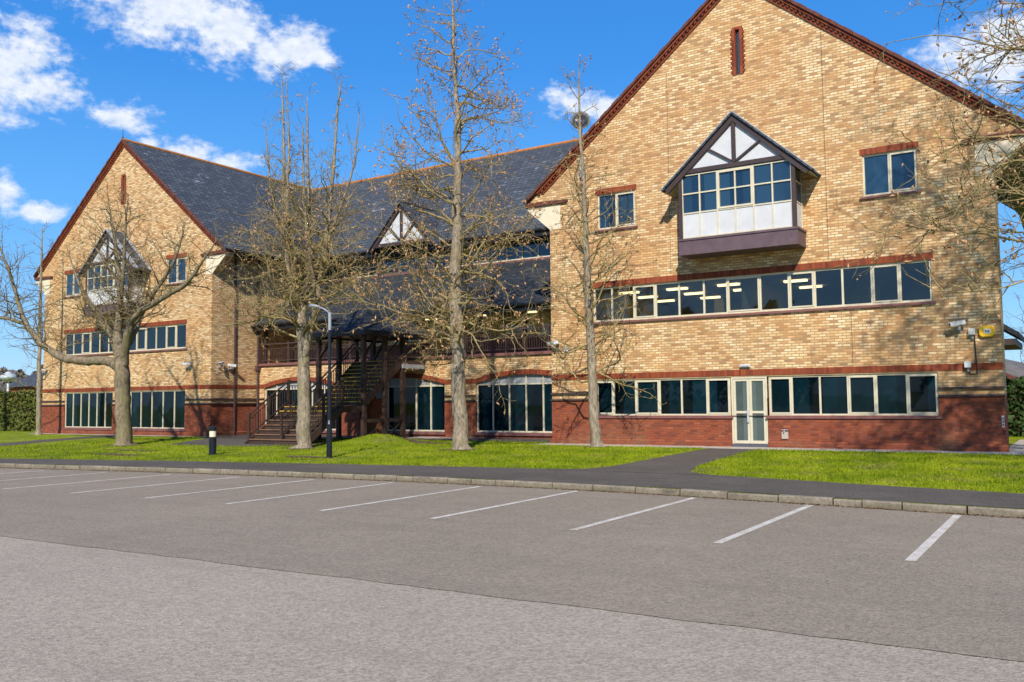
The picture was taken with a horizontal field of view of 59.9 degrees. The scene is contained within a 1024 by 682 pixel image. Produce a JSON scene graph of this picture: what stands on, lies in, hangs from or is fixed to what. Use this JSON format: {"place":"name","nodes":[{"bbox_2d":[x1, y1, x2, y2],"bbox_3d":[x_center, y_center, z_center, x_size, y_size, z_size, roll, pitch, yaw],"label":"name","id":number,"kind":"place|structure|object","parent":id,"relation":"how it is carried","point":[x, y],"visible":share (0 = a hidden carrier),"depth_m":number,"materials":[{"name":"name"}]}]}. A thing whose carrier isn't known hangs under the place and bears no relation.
{"place":"outdoors","nodes":[
{"label":"outdoors","id":0,"kind":"place"},
{"bbox_2d":[0,435,114,445],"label":"wing path","id":1,"kind":"structure","parent":0,"point":[28,442],"depth_m":39.89,"materials":[{"name":"grey asphalt"}]},
{"bbox_2d":[25,433,204,436],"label":"wing pavement","id":2,"kind":"structure","parent":0,"point":[107,434],"depth_m":46.62,"materials":[{"name":"concrete"}]},
{"bbox_2d":[171,434,323,445],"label":"stair path","id":3,"kind":"structure","parent":0,"point":[237,440],"depth_m":36.37,"materials":[{"name":"grey asphalt"}]},
{"bbox_2d":[244,306,433,444],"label":"external staircase","id":4,"kind":"structure","parent":3,"relation":"on","point":[357,386],"depth_m":36.82,"materials":[{"name":"brown wood"}]},
{"bbox_2d":[253,434,549,441],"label":"courtyard paving","id":5,"kind":"structure","parent":0,"point":[493,439],"depth_m":35.78,"materials":[{"name":"grey concrete"}]},
{"bbox_2d":[407,437,473,438],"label":"courtyard flags","id":6,"kind":"object","parent":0,"point":[436,437],"visible":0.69,"depth_m":37.83,"materials":[{"name":"concrete"}]},
{"bbox_2d":[0,468,1023,661],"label":"car park","id":7,"kind":"structure","parent":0,"point":[852,573],"depth_m":10.77,"materials":[{"name":"grey asphalt"}]},
{"bbox_2d":[0,470,960,560],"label":"parking markings","id":8,"kind":"object","parent":7,"relation":"on","point":[918,552],"visible":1,"depth_m":13.74,"materials":[{"name":"paint"}]},
{"bbox_2d":[0,463,1023,517],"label":"kerb","id":9,"kind":"structure","parent":7,"relation":"on","point":[896,505],"depth_m":17.06,"materials":[{"name":"concrete"}]},
{"bbox_2d":[0,536,1023,681],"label":"car park access","id":10,"kind":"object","parent":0,"point":[71,613],"depth_m":6.62,"materials":[{"name":"asphalt"}]},
{"bbox_2d":[0,458,1023,508],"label":"pavement","id":11,"kind":"structure","parent":0,"point":[838,490],"depth_m":18.18,"materials":[{"name":"grey asphalt"}]},
{"bbox_2d":[0,431,1023,508],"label":"lawn","id":12,"kind":"structure","parent":0,"point":[12,436],"depth_m":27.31,"materials":[{"name":"green plant"}]},
{"bbox_2d":[0,388,42,431],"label":"hedge","id":13,"kind":"object","parent":12,"relation":"on","point":[18,411],"visible":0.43,"depth_m":54.53,"materials":[{"name":"plant"}]},
{"bbox_2d":[1,222,68,434],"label":"bare tree","id":14,"kind":"object","parent":12,"relation":"on","point":[38,399],"visible":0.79,"depth_m":47.33,"materials":[{"name":"brown plant"}]},
{"bbox_2d":[88,453,134,455],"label":"bare soil","id":15,"kind":"structure","parent":12,"relation":"on","point":[111,454],"depth_m":28.96,"materials":[{"name":"brown soil"}]},
{"bbox_2d":[0,174,236,445],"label":"bare tree","id":16,"kind":"object","parent":12,"relation":"on","point":[121,345],"visible":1,"depth_m":35.10,"materials":[{"name":"brown plant"}]},
{"bbox_2d":[101,449,151,450],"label":"bare soil","id":17,"kind":"structure","parent":12,"relation":"on","point":[123,449],"depth_m":31.69,"materials":[{"name":"brown soil"}]},
{"bbox_2d":[208,425,216,454],"bbox_3d":[-9.536,3.148,28.294,0.280,0.955,0.280,-3,-5,33],"label":"bollard","id":18,"kind":"object","parent":12,"relation":"on","point":[212,439],"visible":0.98,"depth_m":28.20,"materials":[{"name":"black metal"}]},
{"bbox_2d":[286,447,317,448],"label":"bare soil","id":19,"kind":"structure","parent":12,"relation":"on","point":[299,448],"depth_m":30.79,"materials":[{"name":"brown soil"}]},
{"bbox_2d":[192,60,413,448],"bbox_3d":[-7.244,-3.128,31.606,8.117,14.296,7.748,-3,-5,33],"label":"bare tree","id":20,"kind":"object","parent":12,"relation":"on","point":[307,274],"visible":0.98,"depth_m":31.18,"materials":[{"name":"brown plant"}]},
{"bbox_2d":[285,455,324,457],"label":"bare soil","id":21,"kind":"structure","parent":12,"relation":"on","point":[305,456],"depth_m":26.66,"materials":[{"name":"brown soil"}]},
{"bbox_2d":[309,304,332,457],"bbox_3d":[-5.641,1.178,26.338,0.754,4.567,0.237,-2,-4,18],"label":"street lamp","id":22,"kind":"object","parent":12,"relation":"on","point":[329,440],"visible":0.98,"depth_m":26.19,"materials":[{"name":"black metal"}]},
{"bbox_2d":[400,437,449,443],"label":"bare soil","id":23,"kind":"structure","parent":12,"relation":"on","point":[415,441],"depth_m":33.06,"materials":[{"name":"brown soil"}]},
{"bbox_2d":[321,0,548,449],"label":"bare tree","id":24,"kind":"object","parent":12,"relation":"on","point":[454,272],"visible":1,"depth_m":29.33,"materials":[{"name":"brown plant"}]},
{"bbox_2d":[521,54,666,446],"bbox_3d":[2.506,-3.091,29.726,5.225,13.489,5.121,-3,-5,33],"label":"bare tree","id":25,"kind":"object","parent":12,"relation":"on","point":[594,422],"visible":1,"depth_m":29.50,"materials":[{"name":"brown plant"}]},
{"bbox_2d":[835,0,1023,338],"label":"bare tree","id":26,"kind":"object","parent":12,"relation":"on","point":[1005,136],"visible":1,"depth_m":18.72,"materials":[{"name":"brown plant"}]},
{"bbox_2d":[0,359,1023,391],"bbox_3d":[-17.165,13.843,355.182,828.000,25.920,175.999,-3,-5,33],"label":"hills","id":27,"kind":"structure","parent":0,"point":[1013,368],"depth_m":238.86,"materials":[{"name":"grass"},{"name":"foliage"}]},
{"bbox_2d":[0,0,1023,374],"label":"sky","id":28,"kind":"structure","parent":0,"point":[192,78],"materials":[{"name":"blue"}]},
{"bbox_2d":[561,448,754,474],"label":"path","id":29,"kind":"structure","parent":0,"point":[684,463],"depth_m":22.33,"materials":[{"name":"grey asphalt"}]},
{"bbox_2d":[531,440,1023,454],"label":"building pavement","id":30,"kind":"structure","parent":0,"point":[1017,447],"depth_m":26.74,"materials":[{"name":"concrete"}]},
{"label":"ground","id":31,"kind":"structure","parent":0,"visible":0},
{"bbox_2d":[0,371,16,390],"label":"globe lamp","id":32,"kind":"object","parent":31,"relation":"on","point":[9,375],"visible":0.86,"depth_m":98.84,"materials":[{"name":"white plastic"}]},
{"bbox_2d":[0,364,42,391],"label":"wood","id":33,"kind":"object","parent":31,"relation":"on","point":[19,374],"visible":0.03,"depth_m":242.60,"materials":[{"name":"plant"}]},
{"bbox_2d":[3,373,42,391],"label":"brick lodge","id":34,"kind":"structure","parent":31,"relation":"on","point":[30,380],"depth_m":110.63,"materials":[{"name":"tile"}]},
{"bbox_2d":[33,0,1023,451],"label":"office building","id":35,"kind":"structure","parent":31,"relation":"on","point":[747,150],"depth_m":30.09,"materials":[{"name":"brick"}]},
{"bbox_2d":[62,269,80,298],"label":"window","id":36,"kind":"structure","parent":35,"relation":"in","point":[68,273],"depth_m":49.28,"materials":[{"name":"blue glass"}]},
{"bbox_2d":[62,392,112,429],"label":"window","id":37,"kind":"structure","parent":35,"relation":"in","point":[87,410],"depth_m":47.75,"materials":[{"name":"teal glass"}]},
{"bbox_2d":[78,229,151,317],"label":"bay window","id":38,"kind":"structure","parent":35,"relation":"in","point":[106,231],"depth_m":45.93,"materials":[{"name":"white glass"}]},
{"bbox_2d":[120,174,126,204],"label":"slit window","id":39,"kind":"structure","parent":35,"relation":"in","point":[124,177],"depth_m":47.00,"materials":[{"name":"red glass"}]},
{"bbox_2d":[64,319,186,355],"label":"window","id":40,"kind":"structure","parent":35,"relation":"in","point":[171,337],"depth_m":45.55,"materials":[{"name":"blue glass"}]},
{"bbox_2d":[130,390,184,430],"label":"window","id":41,"kind":"structure","parent":35,"relation":"in","point":[164,410],"depth_m":44.58,"materials":[{"name":"teal glass"}]},
{"bbox_2d":[166,253,186,285],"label":"window","id":42,"kind":"structure","parent":35,"relation":"in","point":[176,280],"depth_m":44.29,"materials":[{"name":"blue glass"}]},
{"bbox_2d":[182,362,191,368],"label":"security camera","id":43,"kind":"object","parent":35,"relation":"attached to","point":[187,364],"visible":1,"depth_m":43.04,"materials":[{"name":"grey plastic"}]},
{"bbox_2d":[227,363,236,370],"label":"security camera","id":44,"kind":"object","parent":35,"relation":"attached to","point":[232,365],"visible":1,"depth_m":43.17,"materials":[{"name":"grey plastic"}]},
{"bbox_2d":[265,381,335,432],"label":"arched window","id":45,"kind":"structure","parent":35,"relation":"in","point":[268,391],"depth_m":43.98,"materials":[{"name":"white glass"}]},
{"bbox_2d":[294,326,399,348],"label":"window","id":46,"kind":"structure","parent":35,"relation":"in","point":[345,346],"depth_m":44.89,"materials":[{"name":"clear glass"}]},
{"bbox_2d":[358,378,445,434],"bbox_3d":[-4.960,2.906,39.797,5.000,2.508,0.250,-3,-5,33],"label":"arched window","id":47,"kind":"structure","parent":35,"relation":"in","point":[425,405],"depth_m":39.35,"materials":[{"name":"teal glass"}]},
{"bbox_2d":[315,238,549,280],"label":"window","id":48,"kind":"structure","parent":35,"relation":"in","point":[540,250],"depth_m":42.59,"materials":[{"name":"blue glass"}]},
{"bbox_2d":[468,310,547,340],"bbox_3d":[0.874,-1.026,39.034,7.800,1.730,0.070,-3,-5,33],"label":"window","id":49,"kind":"structure","parent":35,"relation":"in","point":[490,338],"depth_m":39.72,"materials":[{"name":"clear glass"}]},
{"bbox_2d":[474,374,551,435],"bbox_3d":[0.555,2.611,36.276,5.000,2.508,0.250,-3,-5,33],"label":"arched window","id":50,"kind":"structure","parent":35,"relation":"in","point":[530,414],"depth_m":36.62,"materials":[{"name":"teal glass"}]},
{"bbox_2d":[546,340,558,349],"bbox_3d":[1.480,0.166,32.160,0.466,0.357,0.295,-2,-4,15],"label":"security camera","id":51,"kind":"object","parent":35,"relation":"attached to","point":[554,342],"visible":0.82,"depth_m":32.03,"materials":[{"name":"grey plastic"}]},
{"bbox_2d":[570,111,590,176],"bbox_3d":[2.412,-7.086,31.807,0.642,2.362,0.547,2,-5,-33],"label":"satellite dish","id":52,"kind":"object","parent":35,"relation":"attached to","point":[585,121],"visible":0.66,"depth_m":31.91,"materials":[{"name":"metal"}]},
{"bbox_2d":[594,184,637,232],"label":"window","id":53,"kind":"structure","parent":35,"relation":"in","point":[629,202],"depth_m":31.27,"materials":[{"name":"blue glass"}]},
{"bbox_2d":[597,377,732,417],"bbox_3d":[5.007,1.942,30.005,5.040,1.330,0.190,-3,-5,33],"label":"window","id":54,"kind":"structure","parent":35,"relation":"in","point":[684,397],"depth_m":29.92,"materials":[{"name":"teal glass"}]},
{"bbox_2d":[730,26,744,75],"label":"slit window","id":55,"kind":"structure","parent":35,"relation":"in","point":[737,48],"depth_m":29.18,"materials":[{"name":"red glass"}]},
{"bbox_2d":[661,110,820,258],"bbox_3d":[7.232,-5.055,28.364,4.900,4.445,1.029,-3,-5,33],"label":"bay window","id":56,"kind":"structure","parent":35,"relation":"in","point":[740,191],"depth_m":28.00,"materials":[{"name":"white glass"}]},
{"bbox_2d":[592,252,935,324],"bbox_3d":[7.515,-1.571,28.609,11.140,1.500,0.190,-3,-5,33],"label":"window","id":57,"kind":"structure","parent":35,"relation":"in","point":[886,260],"depth_m":28.20,"materials":[{"name":"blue glass"}]},
{"bbox_2d":[782,429,788,438],"bbox_3d":[8.473,2.893,27.597,0.200,0.296,0.133,-3,-5,33],"label":"wall tap","id":58,"kind":"object","parent":35,"relation":"attached to","point":[784,435],"depth_m":27.61,"materials":[{"name":"white plastic"}]},
{"bbox_2d":[766,372,942,418],"bbox_3d":[10.156,1.667,26.718,5.050,1.330,0.190,-3,-5,33],"label":"window","id":59,"kind":"structure","parent":35,"relation":"in","point":[885,395],"depth_m":26.67,"materials":[{"name":"teal glass"}]},
{"bbox_2d":[859,142,921,199],"bbox_3d":[11.236,-5.064,26.433,1.700,1.540,0.190,-3,-5,33],"label":"window","id":60,"kind":"structure","parent":35,"relation":"in","point":[885,172],"depth_m":26.46,"materials":[{"name":"blue glass"}]},
{"bbox_2d":[948,320,965,332],"bbox_3d":[12.538,-0.405,25.092,0.466,0.357,0.294,-1,-4,11],"label":"security camera","id":61,"kind":"object","parent":35,"relation":"attached to","point":[957,323],"visible":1,"depth_m":24.97,"materials":[{"name":"grey plastic"}]},
{"bbox_2d":[964,361,970,371],"bbox_3d":[12.809,0.719,24.954,0.170,0.290,0.160,-3,-5,33],"label":"wall lamp","id":62,"kind":"object","parent":35,"relation":"attached to","point":[967,364],"visible":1,"depth_m":24.90,"materials":[{"name":"white plastic"}]},
{"bbox_2d":[968,328,974,338],"bbox_3d":[12.918,-0.206,24.940,0.170,0.290,0.160,-3,-5,33],"label":"wall lamp","id":63,"kind":"object","parent":35,"relation":"attached to","point":[972,332],"visible":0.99,"depth_m":24.89,"materials":[{"name":"white plastic"}]},
{"bbox_2d":[969,335,977,374],"bbox_3d":[12.939,0.394,24.961,0.236,1.106,0.031,-3,-5,33],"label":"conduit","id":64,"kind":"object","parent":35,"relation":"attached to","point":[975,357],"visible":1,"depth_m":24.91,"materials":[{"name":"black metal"}]},
{"bbox_2d":[979,325,994,336],"bbox_3d":[13.240,-0.271,24.762,0.380,0.310,0.119,-3,-5,33],"label":"alarm box","id":65,"kind":"object","parent":35,"relation":"attached to","point":[986,331],"visible":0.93,"depth_m":24.71,"materials":[{"name":"yellow plastic"}]},
{"bbox_2d":[1003,256,1023,376],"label":"bare tree","id":66,"kind":"object","parent":31,"relation":"on","point":[1022,333],"visible":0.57,"depth_m":53.89,"materials":[{"name":"brown plant"}]},
{"bbox_2d":[1006,375,1023,436],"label":"hedge","id":67,"kind":"object","parent":31,"relation":"on","point":[1015,397],"visible":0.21,"depth_m":33.55,"materials":[{"name":"plant"}]}
]}

